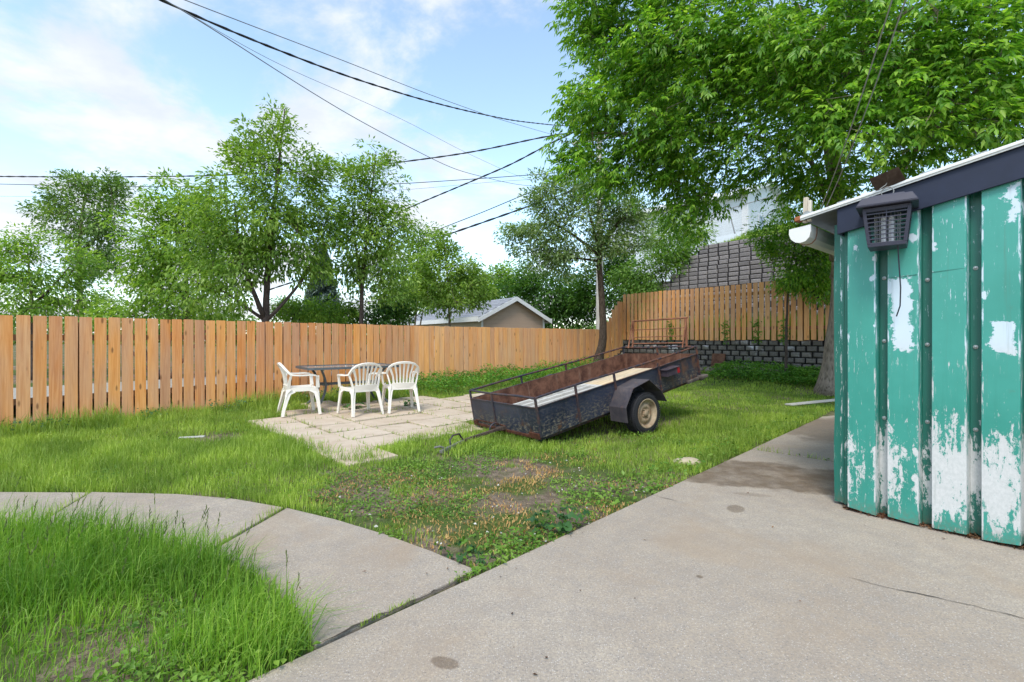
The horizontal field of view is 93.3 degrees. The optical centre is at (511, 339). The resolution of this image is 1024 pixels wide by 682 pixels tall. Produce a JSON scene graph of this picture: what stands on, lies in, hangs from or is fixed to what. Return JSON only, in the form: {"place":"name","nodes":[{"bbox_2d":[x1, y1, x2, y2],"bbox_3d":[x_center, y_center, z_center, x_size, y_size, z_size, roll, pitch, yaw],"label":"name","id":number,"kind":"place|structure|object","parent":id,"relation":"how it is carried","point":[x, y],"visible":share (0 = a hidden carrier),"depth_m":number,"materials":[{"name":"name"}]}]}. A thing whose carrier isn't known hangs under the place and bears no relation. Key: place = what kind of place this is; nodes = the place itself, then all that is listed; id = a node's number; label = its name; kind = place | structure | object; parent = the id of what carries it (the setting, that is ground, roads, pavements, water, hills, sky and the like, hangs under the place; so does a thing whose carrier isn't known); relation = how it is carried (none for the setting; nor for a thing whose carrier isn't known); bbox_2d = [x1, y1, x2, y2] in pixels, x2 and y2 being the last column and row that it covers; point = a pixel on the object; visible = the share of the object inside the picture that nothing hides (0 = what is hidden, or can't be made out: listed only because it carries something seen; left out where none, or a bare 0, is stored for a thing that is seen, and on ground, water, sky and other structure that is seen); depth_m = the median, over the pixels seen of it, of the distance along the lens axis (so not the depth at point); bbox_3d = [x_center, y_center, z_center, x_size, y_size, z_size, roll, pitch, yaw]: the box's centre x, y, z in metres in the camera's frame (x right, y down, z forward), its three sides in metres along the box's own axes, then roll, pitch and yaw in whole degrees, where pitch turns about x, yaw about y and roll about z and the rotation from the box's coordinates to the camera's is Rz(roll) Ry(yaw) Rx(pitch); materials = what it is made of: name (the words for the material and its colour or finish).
{"place":"outdoors","nodes":[
{"label":"outdoors","id":0,"kind":"place"},
{"bbox_2d":[249,393,485,466],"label":"patio","id":1,"kind":"structure","parent":0,"point":[374,420],"depth_m":7.34,"materials":[{"name":"beige concrete"}]},
{"bbox_2d":[277,362,321,416],"bbox_3d":[-3.593,0.808,8.125,0.635,0.874,0.651,0,0,-33],"label":"garden chair","id":2,"kind":"object","parent":1,"relation":"on","point":[288,390],"visible":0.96,"depth_m":8.02,"materials":[{"name":"white plastic"}]},
{"bbox_2d":[295,363,398,408],"bbox_3d":[-3.120,0.862,9.220,1.694,0.743,1.014,0,0,-37],"label":"patio table","id":3,"kind":"object","parent":1,"relation":"on","point":[321,368],"visible":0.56,"depth_m":9.02,"materials":[{"name":"black glass"}]},
{"bbox_2d":[337,362,383,416],"bbox_3d":[-2.532,0.809,8.110,0.651,0.874,0.635,0,0,-41],"label":"garden chair","id":4,"kind":"object","parent":1,"relation":"on","point":[368,387],"visible":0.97,"depth_m":7.97,"materials":[{"name":"white plastic"}]},
{"bbox_2d":[263,390,490,463],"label":"joint weeds","id":5,"kind":"object","parent":1,"relation":"on","point":[382,414],"visible":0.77,"depth_m":7.23,"materials":[{"name":"green plant"}]},
{"bbox_2d":[381,361,419,413],"bbox_3d":[-1.939,0.801,8.435,0.651,0.874,0.635,0,0,-25],"label":"garden chair","id":6,"kind":"object","parent":1,"relation":"on","point":[410,385],"visible":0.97,"depth_m":8.25,"materials":[{"name":"white plastic"}]},
{"bbox_2d":[404,399,416,405],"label":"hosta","id":7,"kind":"object","parent":1,"relation":"on","point":[406,403],"visible":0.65,"depth_m":8.97,"materials":[{"name":"green plant"}]},
{"bbox_2d":[0,365,834,582],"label":"lawn","id":8,"kind":"structure","parent":0,"point":[23,446],"depth_m":5.60,"materials":[{"name":"green plant"}]},
{"bbox_2d":[179,435,204,438],"bbox_3d":[-4.083,1.242,6.173,0.291,0.023,0.040,0,0,-13],"label":"short stick","id":9,"kind":"object","parent":8,"relation":"on","point":[192,436],"visible":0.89,"depth_m":6.16,"materials":[{"name":"white paint"}]},
{"bbox_2d":[438,539,476,560],"bbox_3d":[-0.305,1.277,2.924,0.253,0.080,0.164,0,0,-35],"label":"burdock","id":10,"kind":"object","parent":8,"relation":"on","point":[459,543],"visible":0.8,"depth_m":2.92,"materials":[{"name":"green plant"}]},
{"bbox_2d":[456,551,496,563],"bbox_3d":[-0.205,1.270,2.834,0.231,0.061,0.154,0,0,0],"label":"burdock","id":11,"kind":"object","parent":8,"relation":"on","point":[460,558],"visible":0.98,"depth_m":2.79,"materials":[{"name":"green plant"}]},
{"bbox_2d":[525,509,578,532],"bbox_3d":[0.274,1.241,3.315,0.371,0.152,0.219,0,0,20],"label":"burdock","id":12,"kind":"object","parent":8,"relation":"on","point":[566,526],"visible":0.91,"depth_m":3.27,"materials":[{"name":"green plant"}]},
{"bbox_2d":[434,317,707,452],"bbox_3d":[0.761,0.734,7.095,4.683,1.384,2.100,-13,6,-35],"label":"utility trailer","id":13,"kind":"object","parent":8,"relation":"on","point":[632,402],"visible":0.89,"depth_m":6.70,"materials":[{"name":"blue paint"}]},
{"bbox_2d":[514,384,600,406],"bbox_3d":[0.661,0.762,6.504,1.340,0.032,0.590,-11,5,-35],"label":"board","id":14,"kind":"object","parent":13,"relation":"in","point":[550,398],"visible":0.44,"depth_m":6.53,"materials":[{"name":"white paint"}]},
{"bbox_2d":[584,368,651,384],"bbox_3d":[1.630,0.552,7.233,1.220,0.035,0.620,-13,5,-35],"label":"plywood sheet","id":15,"kind":"object","parent":13,"relation":"in","point":[619,375],"visible":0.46,"depth_m":7.31,"materials":[{"name":"brown wood"}]},
{"bbox_2d":[557,505,589,520],"bbox_3d":[0.427,1.225,3.404,0.240,0.125,0.200,0,0,0],"label":"burdock","id":16,"kind":"object","parent":8,"relation":"on","point":[564,517],"visible":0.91,"depth_m":3.38,"materials":[{"name":"green plant"}]},
{"bbox_2d":[672,457,700,465],"bbox_3d":[1.844,1.286,5.099,0.293,0.088,0.212,0,0,0],"label":"flat stone","id":17,"kind":"object","parent":8,"relation":"on","point":[687,459],"visible":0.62,"depth_m":5.04,"materials":[{"name":"beige stone"}]},
{"bbox_2d":[785,399,834,405],"bbox_3d":[5.957,1.184,9.296,1.813,0.063,0.150,0,0,-22],"label":"bleached plank","id":18,"kind":"object","parent":8,"relation":"on","point":[811,402],"visible":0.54,"depth_m":9.12,"materials":[{"name":"white paint"}]},
{"bbox_2d":[0,340,834,681],"bbox_3d":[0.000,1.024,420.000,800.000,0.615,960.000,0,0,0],"label":"ground","id":19,"kind":"structure","parent":0,"point":[540,496],"depth_m":3.95,"materials":[{"name":"green plant"}]},
{"bbox_2d":[0,492,87,525],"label":"walkway","id":20,"kind":"structure","parent":19,"relation":"on","point":[62,497],"depth_m":3.91,"materials":[{"name":"concrete"}]},
{"bbox_2d":[0,222,129,379],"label":"leafy tree","id":21,"kind":"object","parent":19,"relation":"on","point":[50,303],"visible":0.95,"depth_m":12.92,"materials":[{"name":"green plant"}]},
{"bbox_2d":[15,167,142,321],"bbox_3d":[-18.743,-3.253,21.044,5.276,8.374,2.757,0,0,0],"label":"birch tree","id":22,"kind":"object","parent":19,"relation":"on","point":[94,230],"visible":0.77,"depth_m":20.70,"materials":[{"name":"green plant"}]},
{"bbox_2d":[0,569,320,681],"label":"clover","id":23,"kind":"object","parent":19,"relation":"on","point":[194,676],"visible":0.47,"depth_m":1.92,"materials":[{"name":"green plant"}]},
{"bbox_2d":[39,492,282,546],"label":"walkway","id":24,"kind":"structure","parent":19,"relation":"on","point":[241,512],"depth_m":3.64,"materials":[{"name":"concrete"}]},
{"bbox_2d":[94,166,239,318],"bbox_3d":[-8.528,-1.639,12.285,3.286,5.575,2.632,0,0,0],"label":"bushy cherry tree","id":25,"kind":"object","parent":19,"relation":"on","point":[154,260],"visible":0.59,"depth_m":12.03,"materials":[{"name":"green plant"}]},
{"bbox_2d":[79,296,255,379],"bbox_3d":[-8.847,0.003,12.427,4.753,2.367,1.942,0,0,0],"label":"hedge shrub","id":26,"kind":"object","parent":19,"relation":"on","point":[112,311],"visible":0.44,"depth_m":12.24,"materials":[{"name":"green plant"}]},
{"bbox_2d":[0,475,377,681],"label":"tall grass","id":27,"kind":"structure","parent":19,"relation":"on","point":[78,582],"depth_m":2.33,"materials":[{"name":"green plant"}]},
{"bbox_2d":[13,370,366,398],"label":"lane","id":28,"kind":"structure","parent":19,"relation":"on","point":[31,392],"depth_m":10.62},
{"bbox_2d":[3,376,405,436],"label":"grass","id":29,"kind":"structure","parent":19,"relation":"on","point":[265,398],"depth_m":7.39,"materials":[{"name":"green plant"}]},
{"bbox_2d":[0,315,413,429],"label":"cedar fence","id":30,"kind":"object","parent":19,"relation":"on","point":[396,343],"visible":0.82,"depth_m":8.14,"materials":[{"name":"brown wood"}]},
{"bbox_2d":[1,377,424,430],"bbox_3d":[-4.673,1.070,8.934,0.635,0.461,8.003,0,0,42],"label":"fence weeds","id":31,"kind":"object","parent":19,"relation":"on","point":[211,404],"visible":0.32,"depth_m":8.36,"materials":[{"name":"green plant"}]},
{"bbox_2d":[149,93,354,321],"bbox_3d":[-5.889,-2.225,11.118,3.914,6.890,2.883,0,0,-44],"label":"cherry tree","id":32,"kind":"object","parent":19,"relation":"on","point":[246,249],"visible":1,"depth_m":10.90,"materials":[{"name":"green plant"}]},
{"bbox_2d":[258,292,359,340],"bbox_3d":[-5.288,-0.059,12.894,2.741,2.416,2.083,0,0,0],"label":"hedge shrub","id":33,"kind":"object","parent":19,"relation":"on","point":[294,312],"visible":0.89,"depth_m":12.65,"materials":[{"name":"green plant"}]},
{"bbox_2d":[13,313,607,345],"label":"distant wood","id":34,"kind":"object","parent":19,"relation":"on","point":[252,317],"visible":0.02,"depth_m":74.54,"materials":[{"name":"green plant"}]},
{"bbox_2d":[300,244,342,351],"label":"spruce tree","id":35,"kind":"object","parent":19,"relation":"on","point":[324,290],"visible":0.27,"depth_m":33.46,"materials":[{"name":"green plant"}]},
{"bbox_2d":[215,508,475,649],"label":"walkway","id":36,"kind":"structure","parent":19,"relation":"on","point":[345,555],"depth_m":2.75,"materials":[{"name":"concrete"}]},
{"bbox_2d":[221,507,470,626],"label":"joint weeds","id":37,"kind":"object","parent":36,"relation":"on","point":[455,578],"visible":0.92,"depth_m":2.33,"materials":[{"name":"green plant"}]},
{"bbox_2d":[343,402,365,408],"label":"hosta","id":38,"kind":"object","parent":19,"relation":"on","point":[347,405],"visible":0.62,"depth_m":8.70,"materials":[{"name":"green plant"}]},
{"bbox_2d":[308,135,426,323],"bbox_3d":[-3.593,-2.047,12.577,2.770,6.398,2.368,0,0,30],"label":"slender tree","id":39,"kind":"object","parent":19,"relation":"on","point":[374,233],"visible":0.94,"depth_m":12.47,"materials":[{"name":"green plant"}]},
{"bbox_2d":[240,401,499,465],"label":"rough grass","id":40,"kind":"structure","parent":19,"relation":"on","point":[401,444],"depth_m":5.69,"materials":[{"name":"green plant"}]},
{"bbox_2d":[329,287,423,368],"bbox_3d":[-3.787,-0.228,13.476,2.820,2.671,1.748,0,0,-29],"label":"hedge shrub","id":41,"kind":"object","parent":19,"relation":"on","point":[388,315],"visible":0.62,"depth_m":13.52,"materials":[{"name":"green plant"}]},
{"bbox_2d":[364,215,454,325],"bbox_3d":[-4.062,-2.012,18.994,3.646,5.904,2.902,0,0,0],"label":"leafy tree","id":42,"kind":"object","parent":19,"relation":"on","point":[420,243],"visible":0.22,"depth_m":18.76,"materials":[{"name":"green plant"}]},
{"bbox_2d":[12,390,830,498],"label":"broadleaf weeds","id":43,"kind":"object","parent":19,"relation":"on","point":[730,416],"visible":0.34,"depth_m":6.44,"materials":[{"name":"green plant"}]},
{"bbox_2d":[404,224,497,326],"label":"young tree","id":44,"kind":"object","parent":19,"relation":"on","point":[443,299],"visible":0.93,"depth_m":15.69,"materials":[{"name":"green plant"}]},
{"bbox_2d":[378,527,564,581],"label":"corner weeds","id":45,"kind":"object","parent":19,"relation":"on","point":[499,547],"visible":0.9,"depth_m":3.05,"materials":[{"name":"green plant"}]},
{"bbox_2d":[404,297,551,359],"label":"garage","id":46,"kind":"structure","parent":19,"relation":"on","point":[515,312],"depth_m":21.10,"materials":[{"name":"beige"}]},
{"bbox_2d":[279,445,681,570],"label":"weeds","id":47,"kind":"object","parent":19,"relation":"on","point":[373,482],"visible":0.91,"depth_m":4.21,"materials":[{"name":"green plant"}]},
{"bbox_2d":[418,257,542,313],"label":"leafy tree","id":48,"kind":"object","parent":19,"relation":"on","point":[502,272],"visible":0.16,"depth_m":30.48,"materials":[{"name":"green plant"}]},
{"bbox_2d":[339,460,644,543],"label":"stone chips","id":49,"kind":"object","parent":19,"relation":"on","point":[496,505],"visible":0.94,"depth_m":4.03,"materials":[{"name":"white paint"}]},
{"bbox_2d":[403,357,608,396],"bbox_3d":[0.839,0.873,13.339,9.175,0.738,1.816,0,0,-39],"label":"ground cover","id":50,"kind":"object","parent":19,"relation":"on","point":[489,376],"visible":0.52,"depth_m":11.94,"materials":[{"name":"green plant"}]},
{"bbox_2d":[414,326,598,382],"bbox_3d":[0.220,0.431,14.045,6.917,1.553,0.160,0,0,-38],"label":"cedar fence","id":51,"kind":"object","parent":19,"relation":"on","point":[439,348],"visible":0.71,"depth_m":13.41,"materials":[{"name":"brown wood"}]},
{"bbox_2d":[278,441,738,566],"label":"dry grass","id":52,"kind":"structure","parent":19,"relation":"on","point":[504,518],"depth_m":3.92,"materials":[{"name":"green plant"}]},
{"bbox_2d":[489,263,607,328],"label":"dense tree","id":53,"kind":"object","parent":19,"relation":"on","point":[553,309],"visible":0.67,"depth_m":23.64,"materials":[{"name":"green plant"}]},
{"bbox_2d":[493,156,660,361],"bbox_3d":[2.058,-2.376,14.865,5.397,6.913,2.705,0,0,-11],"label":"yard tree","id":54,"kind":"object","parent":19,"relation":"on","point":[549,258],"visible":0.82,"depth_m":14.62,"materials":[{"name":"green plant"}]},
{"bbox_2d":[572,135,624,329],"bbox_3d":[3.704,-3.771,20.169,2.400,10.142,0.332,0,0,25],"label":"utility pole","id":55,"kind":"object","parent":19,"relation":"on","point":[597,313],"visible":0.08,"depth_m":20.10,"materials":[{"name":"brown wood"}]},
{"bbox_2d":[12,178,547,197],"bbox_3d":[-14.771,-7.469,24.372,37.483,1.210,1.484,0,0,10],"label":"power cable","id":56,"kind":"object","parent":55,"relation":"attached to","point":[317,193],"visible":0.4,"depth_m":23.30,"materials":[{"name":"black rubber"}]},
{"bbox_2d":[7,171,571,186],"bbox_3d":[-13.046,-7.320,22.230,33.368,0.892,0.393,0,0,7],"label":"power cable","id":57,"kind":"object","parent":55,"relation":"attached to","point":[324,186],"visible":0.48,"depth_m":21.41,"materials":[{"name":"black rubber"}]},
{"bbox_2d":[0,130,591,177],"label":"power cable","id":58,"kind":"object","parent":55,"relation":"attached to","point":[332,168],"visible":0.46,"depth_m":21.18,"materials":[{"name":"black rubber"}]},
{"bbox_2d":[165,0,534,186],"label":"power cable","id":59,"kind":"object","parent":55,"relation":"attached to","point":[317,95],"visible":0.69,"depth_m":7.34,"materials":[{"name":"black rubber"}]},
{"bbox_2d":[159,0,581,126],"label":"power cable","id":60,"kind":"object","parent":55,"relation":"attached to","point":[241,35],"visible":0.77,"depth_m":7.89,"materials":[{"name":"black rubber"}]},
{"bbox_2d":[185,0,570,139],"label":"power cable","id":61,"kind":"object","parent":55,"relation":"attached to","point":[342,60],"visible":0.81,"depth_m":7.61,"materials":[{"name":"black rubber"}]},
{"bbox_2d":[188,13,572,194],"bbox_3d":[-0.342,-4.890,13.000,0.007,1.560,15.955,0,0,29],"label":"power cable","id":62,"kind":"object","parent":55,"relation":"attached to","point":[336,89],"visible":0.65,"depth_m":7.97,"materials":[{"name":"black rubber"}]},
{"bbox_2d":[270,184,589,289],"bbox_3d":[-5.850,-4.839,25.101,21.186,3.639,0.076,0,0,28],"label":"power cable","id":63,"kind":"object","parent":55,"relation":"attached to","point":[505,214],"visible":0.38,"depth_m":22.83,"materials":[{"name":"black rubber"}]},
{"bbox_2d":[309,133,572,256],"bbox_3d":[-4.949,-6.918,25.102,19.284,4.281,0.064,0,0,31],"label":"power cable","id":64,"kind":"object","parent":55,"relation":"attached to","point":[531,153],"visible":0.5,"depth_m":22.90,"materials":[{"name":"black rubber"}]},
{"bbox_2d":[376,190,534,260],"bbox_3d":[-2.397,-6.048,24.600,14.753,2.858,0.040,0,0,37],"label":"power cable","id":65,"kind":"object","parent":55,"relation":"attached to","point":[477,214],"visible":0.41,"depth_m":24.02,"materials":[{"name":"black rubber"}]},
{"bbox_2d":[558,240,658,355],"bbox_3d":[4.429,-1.870,21.595,4.767,5.614,3.720,0,0,0],"label":"dense tree","id":66,"kind":"object","parent":19,"relation":"on","point":[585,301],"visible":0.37,"depth_m":21.68,"materials":[{"name":"green plant"}]},
{"bbox_2d":[604,301,622,358],"bbox_3d":[3.386,-0.190,16.497,1.240,2.259,0.068,0,0,-39],"label":"stepped fence","id":67,"kind":"object","parent":19,"relation":"on","point":[615,332],"visible":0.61,"depth_m":16.59,"materials":[{"name":"brown wood"}]},
{"bbox_2d":[434,405,822,565],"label":"broadleaf weeds","id":68,"kind":"object","parent":19,"relation":"on","point":[464,541],"visible":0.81,"depth_m":4.10,"materials":[{"name":"green plant"}]},
{"bbox_2d":[604,235,714,313],"bbox_3d":[5.755,-1.602,19.149,4.265,5.076,2.259,0,0,9],"label":"bank shrub","id":69,"kind":"object","parent":19,"relation":"on","point":[641,282],"visible":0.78,"depth_m":18.81,"materials":[{"name":"green plant"}]},
{"bbox_2d":[632,210,719,285],"bbox_3d":[6.535,-2.230,19.521,3.454,6.316,2.650,0,0,0],"label":"bank shrub","id":70,"kind":"object","parent":19,"relation":"on","point":[661,237],"visible":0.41,"depth_m":19.38,"materials":[{"name":"green plant"}]},
{"bbox_2d":[711,353,725,367],"bbox_3d":[5.949,0.632,13.967,0.119,0.460,0.400,0,0,-38],"label":"rusty plate","id":71,"kind":"object","parent":19,"relation":"on","point":[718,358],"visible":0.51,"depth_m":13.99,"materials":[{"name":"metal"}]},
{"bbox_2d":[621,340,824,374],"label":"block wall","id":72,"kind":"structure","parent":19,"relation":"on","point":[808,353],"depth_m":13.54,"materials":[{"name":"grey concrete"}]},
{"bbox_2d":[623,281,830,340],"bbox_3d":[6.597,-0.736,13.524,0.161,1.690,8.691,0,0,-38],"label":"cedar fence","id":73,"kind":"object","parent":72,"relation":"on","point":[649,301],"visible":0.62,"depth_m":14.06,"materials":[{"name":"brown wood"}]},
{"bbox_2d":[666,318,789,344],"bbox_3d":[6.081,-0.224,14.025,0.179,0.773,3.723,0,0,-38],"label":"creeper","id":74,"kind":"object","parent":73,"relation":"attached to","point":[726,333],"visible":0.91,"depth_m":13.28,"materials":[{"name":"green plant"}]},
{"bbox_2d":[704,358,820,387],"bbox_3d":[7.255,0.844,11.346,1.617,0.660,5.140,0,0,-38],"label":"ground cover","id":75,"kind":"object","parent":19,"relation":"on","point":[797,372],"visible":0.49,"depth_m":12.12,"materials":[{"name":"green plant"}]},
{"bbox_2d":[539,0,1023,395],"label":"ash tree","id":76,"kind":"object","parent":19,"relation":"on","point":[786,67],"visible":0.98,"depth_m":8.09,"materials":[{"name":"green plant"}]},
{"bbox_2d":[736,198,830,376],"bbox_3d":[7.042,-1.314,11.637,2.185,4.589,2.578,0,0,-35],"label":"sapling","id":77,"kind":"object","parent":19,"relation":"on","point":[799,278],"visible":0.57,"depth_m":11.57,"materials":[{"name":"green plant"}]},
{"bbox_2d":[789,139,1023,545],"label":"green shed","id":78,"kind":"structure","parent":19,"relation":"on","point":[929,407],"depth_m":3.24,"materials":[{"name":"paint"}]},
{"bbox_2d":[794,216,802,222],"bbox_3d":[2.342,-0.977,3.905,0.090,0.046,0.085,0,0,-41],"label":"brick piece","id":79,"kind":"object","parent":78,"relation":"on","point":[797,219],"visible":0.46,"depth_m":3.90,"materials":[{"name":"orange brick"}]},
{"bbox_2d":[802,197,811,223],"bbox_3d":[2.340,-1.030,3.836,0.064,0.200,0.064,0,0,-40],"label":"clothesline bracket","id":80,"kind":"object","parent":78,"relation":"attached to","point":[807,205],"visible":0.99,"depth_m":3.83,"materials":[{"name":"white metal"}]},
{"bbox_2d":[821,0,892,206],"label":"overhead power cable","id":81,"kind":"object","parent":78,"relation":"attached to","point":[862,93],"visible":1,"depth_m":2.49,"materials":[{"name":"rubber"}]},
{"bbox_2d":[826,0,905,205],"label":"overhead power cable","id":82,"kind":"object","parent":78,"relation":"attached to","point":[872,92],"visible":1,"depth_m":2.48,"materials":[{"name":"rubber"}]},
{"bbox_2d":[855,187,918,316],"bbox_3d":[2.593,-0.609,3.340,0.334,0.895,0.334,0,0,40],"label":"bug zapper","id":83,"kind":"object","parent":78,"relation":"attached to","point":[883,207],"visible":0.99,"depth_m":3.28,"materials":[{"name":"black plastic"}]},
{"bbox_2d":[869,167,905,194],"bbox_3d":[2.629,-1.107,3.381,0.104,0.143,0.194,0,0,-41],"label":"hanger plate","id":84,"kind":"object","parent":78,"relation":"attached to","point":[894,176],"visible":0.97,"depth_m":3.37,"materials":[{"name":"metal"}]},
{"bbox_2d":[0,0,1023,334],"label":"sky","id":85,"kind":"structure","parent":0,"point":[129,87],"materials":[{"name":"blue"}]},
{"bbox_2d":[247,449,1023,681],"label":"driveway","id":86,"kind":"structure","parent":0,"point":[716,575],"depth_m":2.34,"materials":[{"name":"concrete"}]},
{"bbox_2d":[319,572,473,643],"bbox_3d":[-0.494,1.286,2.378,0.928,0.001,0.041,0,0,-45],"label":"crack","id":87,"kind":"object","parent":86,"relation":"on","point":[350,627],"visible":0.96,"depth_m":2.29,"materials":[{"name":"grey concrete"}]},
{"bbox_2d":[288,492,944,674],"bbox_3d":[0.144,1.280,2.743,6.624,0.014,2.401,0,0,-3],"label":"debris","id":88,"kind":"object","parent":86,"relation":"on","point":[580,590],"visible":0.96,"depth_m":2.50,"materials":[{"name":"brown plant"}]},
{"bbox_2d":[843,505,1023,548],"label":"leaf litter","id":89,"kind":"object","parent":86,"relation":"on","point":[882,516],"visible":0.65,"depth_m":3.27,"materials":[{"name":"brown plant"}]},
{"bbox_2d":[854,578,1021,617],"bbox_3d":[2.138,1.284,2.389,0.786,0.001,0.024,0,0,34],"label":"crack","id":90,"kind":"object","parent":86,"relation":"on","point":[938,597],"visible":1,"depth_m":2.42,"materials":[{"name":"grey concrete"}]},
{"bbox_2d":[753,416,834,461],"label":"driveway","id":91,"kind":"structure","parent":0,"point":[814,436],"depth_m":6.10,"materials":[{"name":"concrete"}]},
{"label":"hillside","id":92,"kind":"structure","parent":0,"visible":0},
{"bbox_2d":[604,181,793,290],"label":"white house","id":93,"kind":"structure","parent":92,"relation":"on","point":[732,203],"depth_m":27.67,"materials":[{"name":"white paint"}]},
{"bbox_2d":[758,214,763,228],"bbox_3d":[14.396,-6.650,27.919,0.900,1.100,0.048,0,0,-45],"label":"window","id":94,"kind":"structure","parent":93,"relation":"in","point":[759,218],"depth_m":27.74,"materials":[{"name":"blue glass"}]},
{"bbox_2d":[630,308,824,339],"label":"terrace grass","id":95,"kind":"structure","parent":92,"relation":"on","point":[752,326],"depth_m":14.00,"materials":[{"name":"green plant"}]},
{"bbox_2d":[691,193,780,237],"bbox_3d":[10.377,-5.291,20.833,0.211,1.535,6.227,0,0,-34],"label":"chain link fence","id":96,"kind":"object","parent":92,"relation":"on","point":[732,225],"visible":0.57,"depth_m":21.22,"materials":[{"name":"metal"}]},
{"bbox_2d":[658,233,824,327],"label":"block wall","id":97,"kind":"structure","parent":92,"relation":"on","point":[730,263],"depth_m":17.09,"materials":[{"name":"grey concrete"}]},
{"bbox_2d":[721,223,801,242],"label":"bank grass","id":98,"kind":"structure","parent":92,"relation":"on","point":[739,237],"depth_m":18.23,"materials":[{"name":"green plant"}]}
]}

